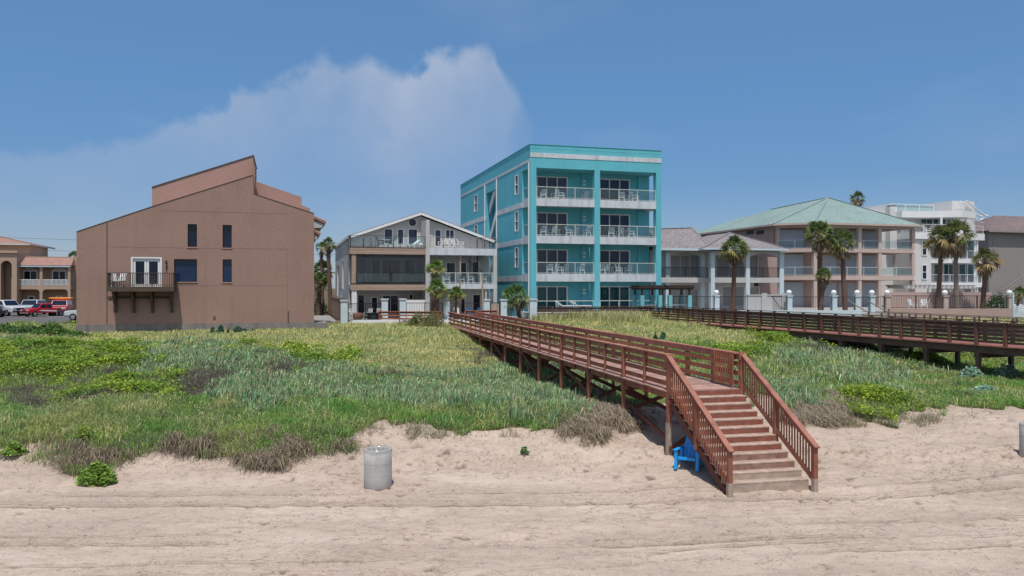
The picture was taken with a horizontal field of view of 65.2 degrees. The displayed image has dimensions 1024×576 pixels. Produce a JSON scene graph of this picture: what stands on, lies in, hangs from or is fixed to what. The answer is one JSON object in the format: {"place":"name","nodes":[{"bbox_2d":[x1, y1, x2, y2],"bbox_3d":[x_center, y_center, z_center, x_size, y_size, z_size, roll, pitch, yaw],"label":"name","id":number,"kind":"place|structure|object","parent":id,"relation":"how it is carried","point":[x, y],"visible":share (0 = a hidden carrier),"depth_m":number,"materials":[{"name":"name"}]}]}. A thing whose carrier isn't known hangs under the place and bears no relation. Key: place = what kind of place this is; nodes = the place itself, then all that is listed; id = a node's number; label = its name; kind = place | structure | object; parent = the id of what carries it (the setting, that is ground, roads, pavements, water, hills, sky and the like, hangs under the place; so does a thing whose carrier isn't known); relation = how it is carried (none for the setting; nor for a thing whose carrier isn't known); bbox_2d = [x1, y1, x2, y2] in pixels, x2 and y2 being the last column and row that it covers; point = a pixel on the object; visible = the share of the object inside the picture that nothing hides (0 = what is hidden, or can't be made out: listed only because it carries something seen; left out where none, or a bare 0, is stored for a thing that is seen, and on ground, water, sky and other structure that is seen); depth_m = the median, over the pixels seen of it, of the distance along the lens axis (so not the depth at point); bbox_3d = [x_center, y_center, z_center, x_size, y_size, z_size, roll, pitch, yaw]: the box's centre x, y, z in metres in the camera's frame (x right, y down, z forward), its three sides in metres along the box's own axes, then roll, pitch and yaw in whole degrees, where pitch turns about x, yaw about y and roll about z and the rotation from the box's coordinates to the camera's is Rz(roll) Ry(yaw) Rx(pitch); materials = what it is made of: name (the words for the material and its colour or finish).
{"place":"outdoors","nodes":[
{"label":"outdoors","id":0,"kind":"place"},
{"bbox_2d":[0,289,1023,575],"bbox_3d":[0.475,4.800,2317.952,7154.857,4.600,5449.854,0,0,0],"label":"ground","id":1,"kind":"structure","parent":0,"point":[574,511],"depth_m":18.87,"materials":[{"name":"beige soil"}]},
{"bbox_2d":[0,440,27,455],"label":"beach bush","id":2,"kind":"object","parent":1,"relation":"on","point":[12,448],"visible":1,"depth_m":23.02,"materials":[{"name":"green plant"}]},
{"bbox_2d":[6,323,48,334],"bbox_3d":[-33.965,2.931,56.005,3.263,0.973,2.498,0,0,27],"label":"dune shrub","id":3,"kind":"object","parent":1,"relation":"on","point":[23,328],"visible":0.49,"depth_m":55.64,"materials":[{"name":"green plant"}]},
{"bbox_2d":[0,312,75,323],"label":"parking lot","id":4,"kind":"structure","parent":1,"relation":"on","point":[41,318],"depth_m":88.66,"materials":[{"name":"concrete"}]},
{"bbox_2d":[0,300,27,315],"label":"parked suv","id":5,"kind":"object","parent":4,"relation":"on","point":[10,306],"visible":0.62,"depth_m":95.96,"materials":[{"name":"paint"}]},
{"bbox_2d":[20,303,62,316],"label":"pickup truck","id":6,"kind":"object","parent":4,"relation":"on","point":[35,309],"visible":0.91,"depth_m":95.12,"materials":[{"name":"paint"}]},
{"bbox_2d":[48,300,72,315],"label":"parked suv","id":7,"kind":"object","parent":4,"relation":"on","point":[63,305],"visible":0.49,"depth_m":98.04,"materials":[{"name":"paint"}]},
{"bbox_2d":[0,236,75,309],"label":"arcade building","id":8,"kind":"structure","parent":1,"relation":"on","point":[32,271],"depth_m":120.36,"materials":[{"name":"beige paint"}]},
{"bbox_2d":[23,271,36,285],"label":"window","id":9,"kind":"structure","parent":8,"relation":"in","point":[26,274],"depth_m":120.48,"materials":[{"name":"black glass"}]},
{"bbox_2d":[52,271,65,284],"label":"window","id":10,"kind":"structure","parent":8,"relation":"in","point":[55,274],"depth_m":121.54,"materials":[{"name":"black glass"}]},
{"bbox_2d":[30,320,71,336],"bbox_3d":[-31.317,2.773,54.477,3.329,1.306,2.679,0,0,0],"label":"dune shrub","id":11,"kind":"object","parent":1,"relation":"on","point":[51,327],"visible":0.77,"depth_m":54.12,"materials":[{"name":"green plant"}]},
{"bbox_2d":[74,459,117,486],"bbox_3d":[-11.110,4.935,21.344,1.189,0.699,0.872,0,0,0],"label":"beach bush","id":12,"kind":"object","parent":1,"relation":"on","point":[95,471],"visible":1,"depth_m":21.21,"materials":[{"name":"green plant"}]},
{"bbox_2d":[76,155,327,332],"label":"stucco house","id":13,"kind":"structure","parent":1,"relation":"on","point":[229,244],"depth_m":58.42,"materials":[{"name":"paint"}]},
{"bbox_2d":[133,259,146,286],"bbox_3d":[-26.589,-1.056,57.184,0.866,2.057,0.050,0,0,-16],"label":"door","id":14,"kind":"structure","parent":13,"relation":"in","point":[139,265],"depth_m":57.17,"materials":[{"name":"white paint"}]},
{"bbox_2d":[147,259,159,286],"bbox_3d":[-25.736,-1.056,57.424,0.866,2.057,0.050,0,0,-16],"label":"door","id":15,"kind":"structure","parent":13,"relation":"in","point":[153,265],"depth_m":57.43,"materials":[{"name":"white paint"}]},
{"bbox_2d":[174,259,196,281],"bbox_3d":[-23.686,-1.261,58.114,1.574,1.663,0.070,0,0,-16],"label":"window","id":16,"kind":"structure","parent":13,"relation":"in","point":[186,269],"depth_m":58.10,"materials":[{"name":"blue glass"}]},
{"bbox_2d":[188,224,196,246],"bbox_3d":[-23.246,-3.802,58.238,0.658,1.670,0.070,0,0,-16],"label":"window","id":17,"kind":"structure","parent":13,"relation":"in","point":[192,228],"depth_m":58.23,"materials":[{"name":"blue glass"}]},
{"bbox_2d":[223,225,231,247],"bbox_3d":[-20.955,-3.783,58.882,0.653,1.689,0.070,0,0,-16],"label":"window","id":18,"kind":"structure","parent":13,"relation":"in","point":[227,229],"depth_m":58.89,"materials":[{"name":"blue glass"}]},
{"bbox_2d":[223,259,231,281],"bbox_3d":[-20.955,-1.260,58.882,0.653,1.689,0.070,0,0,-16],"label":"window","id":19,"kind":"structure","parent":13,"relation":"in","point":[227,263],"depth_m":58.89,"materials":[{"name":"blue glass"}]},
{"bbox_2d":[314,271,326,315],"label":"fan palm","id":20,"kind":"object","parent":1,"relation":"on","point":[319,286],"visible":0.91,"depth_m":85.82,"materials":[{"name":"green plant"}]},
{"bbox_2d":[314,242,326,315],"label":"fan palm","id":21,"kind":"object","parent":1,"relation":"on","point":[321,254],"visible":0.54,"depth_m":87.88,"materials":[{"name":"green plant"}]},
{"bbox_2d":[314,259,336,277],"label":"fan palm","id":22,"kind":"object","parent":1,"relation":"on","point":[316,268],"visible":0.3,"depth_m":89.70,"materials":[{"name":"green plant"}]},
{"bbox_2d":[320,237,336,316],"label":"fan palm","id":23,"kind":"object","parent":1,"relation":"on","point":[328,248],"visible":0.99,"depth_m":83.82,"materials":[{"name":"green plant"}]},
{"bbox_2d":[331,295,343,320],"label":"board fence","id":24,"kind":"object","parent":1,"relation":"on","point":[336,307],"visible":0.66,"depth_m":74.54,"materials":[{"name":"wood"}]},
{"bbox_2d":[340,300,348,324],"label":"pillar","id":25,"kind":"structure","parent":1,"relation":"on","point":[344,311],"depth_m":64.93,"materials":[{"name":"white paint"}]},
{"bbox_2d":[364,446,391,490],"bbox_3d":[-3.547,4.759,21.152,0.758,1.052,0.756,0,0,0],"label":"trash can","id":26,"kind":"object","parent":1,"relation":"on","point":[377,468],"visible":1,"depth_m":20.84,"materials":[{"name":"grey metal"}]},
{"bbox_2d":[405,311,429,326],"bbox_3d":[-7.529,2.495,63.583,2.220,1.458,1.802,0,0,0],"label":"reed clump","id":27,"kind":"object","parent":1,"relation":"on","point":[415,319],"visible":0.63,"depth_m":63.28,"materials":[{"name":"green plant"}]},
{"bbox_2d":[348,319,490,323],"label":"terrace wall","id":28,"kind":"structure","parent":1,"relation":"on","point":[375,321],"depth_m":65.89,"materials":[{"name":"white paint"}]},
{"bbox_2d":[417,311,445,327],"bbox_3d":[-6.250,2.457,62.367,2.357,1.654,2.221,0,0,0],"label":"reed clump","id":29,"kind":"object","parent":1,"relation":"on","point":[435,320],"visible":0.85,"depth_m":62.12,"materials":[{"name":"green plant"}]},
{"bbox_2d":[349,316,517,320],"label":"patio","id":30,"kind":"structure","parent":1,"relation":"on","point":[442,317],"depth_m":71.35,"materials":[{"name":"concrete"}]},
{"bbox_2d":[348,303,373,320],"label":"metal fence","id":31,"kind":"object","parent":30,"relation":"on","point":[368,310],"visible":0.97,"depth_m":66.46,"materials":[{"name":"metal"}]},
{"bbox_2d":[335,212,496,318],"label":"beach house","id":32,"kind":"structure","parent":30,"relation":"on","point":[361,258],"depth_m":73.90,"materials":[{"name":"white paint"}]},
{"bbox_2d":[372,260,380,281],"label":"window","id":33,"kind":"structure","parent":32,"relation":"in","point":[376,264],"depth_m":73.68,"materials":[{"name":"grey glass"}]},
{"bbox_2d":[382,295,398,313],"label":"window","id":34,"kind":"structure","parent":32,"relation":"in","point":[393,300],"depth_m":74.10,"materials":[{"name":"black glass"}]},
{"bbox_2d":[382,259,400,281],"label":"window","id":35,"kind":"structure","parent":32,"relation":"in","point":[388,265],"depth_m":74.04,"materials":[{"name":"grey glass"}]},
{"bbox_2d":[403,259,414,274],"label":"window","id":36,"kind":"structure","parent":32,"relation":"in","point":[408,264],"depth_m":74.50,"materials":[{"name":"grey glass"}]},
{"bbox_2d":[403,275,422,281],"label":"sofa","id":37,"kind":"object","parent":32,"relation":"on","point":[412,278],"visible":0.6,"depth_m":73.56,"materials":[{"name":"fabric"}]},
{"bbox_2d":[408,228,417,245],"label":"window","id":38,"kind":"structure","parent":32,"relation":"in","point":[411,232],"depth_m":74.57,"materials":[{"name":"glass"}]},
{"bbox_2d":[446,262,455,281],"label":"window","id":39,"kind":"structure","parent":32,"relation":"in","point":[451,266],"depth_m":75.58,"materials":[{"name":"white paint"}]},
{"bbox_2d":[472,294,480,313],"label":"window","id":40,"kind":"structure","parent":32,"relation":"in","point":[476,298],"depth_m":76.23,"materials":[{"name":"glass"}]},
{"bbox_2d":[424,259,446,316],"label":"fan palm","id":41,"kind":"object","parent":30,"relation":"on","point":[438,265],"visible":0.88,"depth_m":68.05,"materials":[{"name":"green plant"}]},
{"bbox_2d":[424,277,447,314],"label":"fan palm","id":42,"kind":"object","parent":1,"relation":"on","point":[435,283],"visible":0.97,"depth_m":67.23,"materials":[{"name":"green plant"}]},
{"bbox_2d":[447,285,465,319],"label":"fan palm","id":43,"kind":"object","parent":1,"relation":"on","point":[457,289],"visible":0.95,"depth_m":67.86,"materials":[{"name":"green plant"}]},
{"bbox_2d":[0,322,963,433],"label":"reed grass","id":44,"kind":"structure","parent":1,"relation":"on","point":[419,394],"depth_m":34.37,"materials":[{"name":"green plant"}]},
{"bbox_2d":[0,315,1023,476],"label":"dune grass","id":45,"kind":"structure","parent":1,"relation":"on","point":[434,350],"depth_m":31.01,"materials":[{"name":"green plant"}]},
{"bbox_2d":[0,318,1023,476],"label":"dry brush","id":46,"kind":"object","parent":1,"relation":"on","point":[597,421],"visible":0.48,"depth_m":26.28,"materials":[{"name":"brown plant"}]},
{"bbox_2d":[0,320,1023,440],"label":"creeping vines","id":47,"kind":"object","parent":1,"relation":"on","point":[51,357],"visible":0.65,"depth_m":37.37,"materials":[{"name":"green plant"}]},
{"bbox_2d":[501,282,530,317],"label":"fan palm","id":48,"kind":"object","parent":1,"relation":"on","point":[513,289],"visible":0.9,"depth_m":70.19,"materials":[{"name":"green plant"}]},
{"bbox_2d":[528,299,537,319],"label":"pillar","id":49,"kind":"structure","parent":1,"relation":"on","point":[532,306],"depth_m":68.69,"materials":[{"name":"white paint"}]},
{"bbox_2d":[460,144,661,317],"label":"apartment building","id":50,"kind":"structure","parent":1,"relation":"on","point":[507,207],"depth_m":75.65,"materials":[{"name":"teal paint"}]},
{"bbox_2d":[536,286,567,307],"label":"sliding door","id":51,"kind":"structure","parent":50,"relation":"in","point":[546,295],"depth_m":75.43,"materials":[{"name":"white paint"}]},
{"bbox_2d":[536,249,567,273],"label":"sliding door","id":52,"kind":"structure","parent":50,"relation":"in","point":[542,255],"depth_m":75.38,"materials":[{"name":"white paint"}]},
{"bbox_2d":[536,212,567,235],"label":"sliding door","id":53,"kind":"structure","parent":50,"relation":"in","point":[542,218],"depth_m":75.43,"materials":[{"name":"white paint"}]},
{"bbox_2d":[536,176,567,198],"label":"sliding door","id":54,"kind":"structure","parent":50,"relation":"in","point":[550,183],"depth_m":75.43,"materials":[{"name":"white paint"}]},
{"bbox_2d":[600,286,629,309],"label":"sliding door","id":55,"kind":"structure","parent":50,"relation":"in","point":[606,292],"depth_m":77.14,"materials":[{"name":"white paint"}]},
{"bbox_2d":[600,250,629,273],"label":"sliding door","id":56,"kind":"structure","parent":50,"relation":"in","point":[611,257],"depth_m":77.16,"materials":[{"name":"white paint"}]},
{"bbox_2d":[600,214,629,236],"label":"sliding door","id":57,"kind":"structure","parent":50,"relation":"in","point":[621,220],"depth_m":77.14,"materials":[{"name":"white paint"}]},
{"bbox_2d":[600,178,629,200],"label":"sliding door","id":58,"kind":"structure","parent":50,"relation":"in","point":[606,185],"depth_m":77.12,"materials":[{"name":"white paint"}]},
{"bbox_2d":[537,306,652,318],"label":"slat fence","id":59,"kind":"object","parent":1,"relation":"on","point":[551,309],"visible":0.35,"depth_m":69.52,"materials":[{"name":"brown wood"}]},
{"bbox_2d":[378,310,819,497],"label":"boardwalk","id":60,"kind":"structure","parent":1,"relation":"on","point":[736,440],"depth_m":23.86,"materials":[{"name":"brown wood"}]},
{"bbox_2d":[442,298,450,319],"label":"pillar","id":61,"kind":"structure","parent":60,"relation":"on","point":[446,306],"depth_m":69.03,"materials":[{"name":"white paint"}]},
{"bbox_2d":[528,308,689,325],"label":"seed grass","id":62,"kind":"structure","parent":1,"relation":"on","point":[620,315],"depth_m":66.19,"materials":[{"name":"green plant"}]},
{"bbox_2d":[673,436,704,471],"bbox_3d":[5.038,4.607,22.611,0.759,0.930,0.895,0,0,28],"label":"beach chair","id":63,"kind":"object","parent":1,"relation":"on","point":[688,447],"visible":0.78,"depth_m":22.65,"materials":[{"name":"blue plastic"}]},
{"bbox_2d":[740,310,861,317],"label":"terrace wall","id":64,"kind":"structure","parent":1,"relation":"on","point":[839,312],"depth_m":67.85,"materials":[{"name":"blue paint"}]},
{"bbox_2d":[804,220,834,309],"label":"fan palm","id":65,"kind":"object","parent":1,"relation":"on","point":[819,246],"visible":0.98,"depth_m":73.81,"materials":[{"name":"green plant"}]},
{"bbox_2d":[813,266,831,309],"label":"fan palm","id":66,"kind":"object","parent":1,"relation":"on","point":[824,283],"visible":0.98,"depth_m":72.89,"materials":[{"name":"green plant"}]},
{"bbox_2d":[637,306,1023,370],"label":"boardwalk","id":67,"kind":"structure","parent":1,"relation":"on","point":[1003,347],"depth_m":43.92,"materials":[{"name":"brown wood"}]},
{"bbox_2d":[657,304,1023,316],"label":"pool terrace","id":68,"kind":"structure","parent":1,"relation":"on","point":[838,308],"depth_m":81.12,"materials":[{"name":"concrete"}]},
{"bbox_2d":[629,285,665,310],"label":"pergola","id":69,"kind":"object","parent":68,"relation":"on","point":[652,288],"visible":0.94,"depth_m":71.64,"materials":[{"name":"brown paint"}]},
{"bbox_2d":[661,285,694,308],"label":"pergola","id":70,"kind":"object","parent":68,"relation":"on","point":[681,288],"visible":0.74,"depth_m":72.65,"materials":[{"name":"brown paint"}]},
{"bbox_2d":[649,227,788,309],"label":"pavilion house","id":71,"kind":"structure","parent":68,"relation":"on","point":[689,256],"depth_m":79.40,"materials":[{"name":"white paint"}]},
{"bbox_2d":[670,255,698,276],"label":"window","id":72,"kind":"structure","parent":71,"relation":"in","point":[675,260],"depth_m":79.75,"materials":[{"name":"grey glass"}]},
{"bbox_2d":[671,289,698,306],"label":"window","id":73,"kind":"structure","parent":71,"relation":"in","point":[695,292],"depth_m":79.77,"materials":[{"name":"grey glass"}]},
{"bbox_2d":[716,255,729,275],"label":"window","id":74,"kind":"structure","parent":71,"relation":"in","point":[719,262],"depth_m":80.88,"materials":[{"name":"grey glass"}]},
{"bbox_2d":[722,286,758,306],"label":"window","id":75,"kind":"structure","parent":71,"relation":"in","point":[726,290],"depth_m":81.36,"materials":[{"name":"grey glass"}]},
{"bbox_2d":[736,254,757,276],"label":"window","id":76,"kind":"structure","parent":71,"relation":"in","point":[753,259],"depth_m":81.80,"materials":[{"name":"grey glass"}]},
{"bbox_2d":[717,234,751,310],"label":"fan palm","id":77,"kind":"object","parent":68,"relation":"on","point":[733,258],"visible":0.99,"depth_m":73.30,"materials":[{"name":"green plant"}]},
{"bbox_2d":[746,293,786,309],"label":"garden wall","id":78,"kind":"structure","parent":68,"relation":"on","point":[764,301],"depth_m":70.76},
{"bbox_2d":[698,197,922,307],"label":"green roof house","id":79,"kind":"structure","parent":68,"relation":"on","point":[784,226],"depth_m":90.96,"materials":[{"name":"pink paint"}]},
{"bbox_2d":[822,255,837,274],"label":"window","id":80,"kind":"structure","parent":79,"relation":"in","point":[827,260],"depth_m":91.16,"materials":[{"name":"grey glass"}]},
{"bbox_2d":[823,282,837,306],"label":"window","id":81,"kind":"structure","parent":79,"relation":"in","point":[833,285],"depth_m":91.10,"materials":[{"name":"grey glass"}]},
{"bbox_2d":[838,282,855,306],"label":"window","id":82,"kind":"structure","parent":79,"relation":"in","point":[850,286],"depth_m":91.79,"materials":[{"name":"grey glass"}]},
{"bbox_2d":[838,255,855,274],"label":"window","id":83,"kind":"structure","parent":79,"relation":"in","point":[850,267],"depth_m":91.86,"materials":[{"name":"grey glass"}]},
{"bbox_2d":[862,282,875,306],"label":"window","id":84,"kind":"structure","parent":79,"relation":"in","point":[866,286],"depth_m":92.46,"materials":[{"name":"grey glass"}]},
{"bbox_2d":[862,255,875,275],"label":"window","id":85,"kind":"structure","parent":79,"relation":"in","point":[867,260],"depth_m":92.55,"materials":[{"name":"grey glass"}]},
{"bbox_2d":[862,231,875,248],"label":"window","id":86,"kind":"structure","parent":79,"relation":"in","point":[866,235],"depth_m":92.55,"materials":[{"name":"grey glass"}]},
{"bbox_2d":[824,228,857,309],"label":"fan palm","id":87,"kind":"object","parent":68,"relation":"on","point":[840,252],"visible":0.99,"depth_m":73.32,"materials":[{"name":"green plant"}]},
{"bbox_2d":[824,200,988,294],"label":"modern house","id":88,"kind":"structure","parent":68,"relation":"on","point":[928,216],"depth_m":99.18,"materials":[{"name":"white paint"}]},
{"bbox_2d":[943,264,953,281],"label":"window","id":89,"kind":"structure","parent":88,"relation":"in","point":[947,268],"depth_m":101.63,"materials":[{"name":"glass"}]},
{"bbox_2d":[891,295,942,308],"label":"metal fence","id":90,"kind":"object","parent":68,"relation":"on","point":[918,302],"visible":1,"depth_m":68.91,"materials":[{"name":"metal"}]},
{"bbox_2d":[889,292,991,308],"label":"garden wall","id":91,"kind":"structure","parent":68,"relation":"on","point":[932,295],"depth_m":76.38,"materials":[{"name":"pink paint"}]},
{"bbox_2d":[952,295,1006,308],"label":"metal fence","id":92,"kind":"object","parent":68,"relation":"on","point":[979,302],"visible":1,"depth_m":68.67,"materials":[{"name":"metal"}]},
{"bbox_2d":[981,290,1004,308],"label":"garden shrub","id":93,"kind":"object","parent":68,"relation":"on","point":[994,303],"visible":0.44,"depth_m":71.92,"materials":[{"name":"green plant"}]},
{"bbox_2d":[1011,286,1023,307],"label":"fan palm","id":94,"kind":"object","parent":68,"relation":"on","point":[1019,296],"visible":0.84,"depth_m":71.88,"materials":[{"name":"green plant"}]},
{"bbox_2d":[848,191,865,205],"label":"fan palm","id":95,"kind":"object","parent":1,"relation":"on","point":[857,194],"visible":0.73,"depth_m":131.75,"materials":[{"name":"green plant"}]},
{"bbox_2d":[882,290,891,312],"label":"lamp pillar","id":96,"kind":"structure","parent":1,"relation":"on","point":[887,296],"depth_m":68.81,"materials":[{"name":"pink paint"}]},
{"bbox_2d":[848,300,1023,333],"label":"boardwalk","id":97,"kind":"structure","parent":1,"relation":"on","point":[961,316],"depth_m":57.55,"materials":[{"name":"wood"}]},
{"bbox_2d":[920,224,961,308],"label":"fan palm","id":98,"kind":"object","parent":1,"relation":"on","point":[937,251],"visible":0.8,"depth_m":75.82,"materials":[{"name":"green plant"}]},
{"bbox_2d":[888,309,1011,318],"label":"terrace wall","id":99,"kind":"structure","parent":1,"relation":"on","point":[1005,313],"depth_m":67.70,"materials":[{"name":"pink paint"}]},
{"bbox_2d":[936,217,977,308],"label":"fan palm","id":100,"kind":"object","parent":1,"relation":"on","point":[957,249],"visible":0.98,"depth_m":74.63,"materials":[{"name":"green plant"}]},
{"bbox_2d":[956,365,985,377],"bbox_3d":[21.688,4.005,37.815,1.276,0.782,1.436,0,0,44],"label":"sea grape","id":101,"kind":"object","parent":1,"relation":"on","point":[972,371],"visible":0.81,"depth_m":37.62,"materials":[{"name":"green plant"}]},
{"bbox_2d":[969,246,1006,308],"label":"fan palm","id":102,"kind":"object","parent":1,"relation":"on","point":[985,269],"visible":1,"depth_m":73.80,"materials":[{"name":"green plant"}]},
{"bbox_2d":[964,215,1023,304],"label":"grey house","id":103,"kind":"structure","parent":1,"relation":"on","point":[1004,236],"depth_m":114.05,"materials":[{"name":"beige paint"}]},
{"bbox_2d":[988,363,1023,376],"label":"sea grape","id":104,"kind":"object","parent":1,"relation":"on","point":[1000,371],"visible":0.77,"depth_m":37.44,"materials":[{"name":"green plant"}]},
{"bbox_2d":[1012,292,1023,316],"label":"board fence","id":105,"kind":"object","parent":1,"relation":"on","point":[1016,312],"visible":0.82,"depth_m":64.01,"materials":[{"name":"white paint"}]},
{"bbox_2d":[1019,422,1023,457],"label":"trash can","id":106,"kind":"object","parent":1,"relation":"on","point":[1021,439],"visible":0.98,"depth_m":23.89,"materials":[{"name":"grey metal"}]},
{"bbox_2d":[0,0,1023,288],"label":"sky","id":107,"kind":"structure","parent":0,"point":[371,113],"materials":[{"name":"blue"}]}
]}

